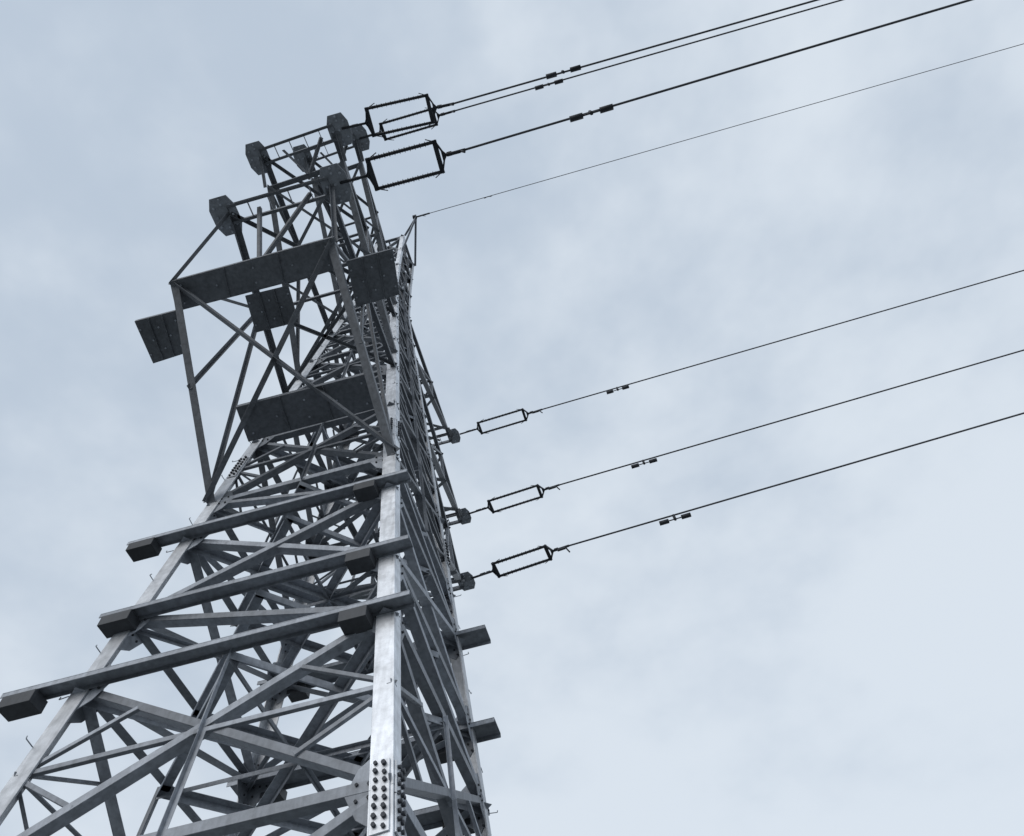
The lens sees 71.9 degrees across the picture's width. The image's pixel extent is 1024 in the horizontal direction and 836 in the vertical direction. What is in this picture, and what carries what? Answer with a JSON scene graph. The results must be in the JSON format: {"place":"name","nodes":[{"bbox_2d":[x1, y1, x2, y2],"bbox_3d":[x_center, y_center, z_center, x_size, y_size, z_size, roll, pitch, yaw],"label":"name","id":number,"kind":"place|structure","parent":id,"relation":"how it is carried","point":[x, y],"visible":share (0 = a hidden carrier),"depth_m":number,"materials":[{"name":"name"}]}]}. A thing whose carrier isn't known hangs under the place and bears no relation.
{"place":"outdoors","nodes":[
{"label":"outdoors","id":0,"kind":"place"},
{"bbox_2d":[0,0,1023,835],"label":"sky","id":1,"kind":"structure","parent":0,"point":[839,651],"materials":[{"name":"grey"}]},
{"label":"ground","id":2,"kind":"structure","parent":0,"visible":0},
{"bbox_2d":[0,0,1023,835],"bbox_3d":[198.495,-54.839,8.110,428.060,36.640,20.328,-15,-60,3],"label":"transmission tower","id":3,"kind":"structure","parent":2,"relation":"on","point":[388,396],"depth_m":13.42,"materials":[{"name":"metal"}]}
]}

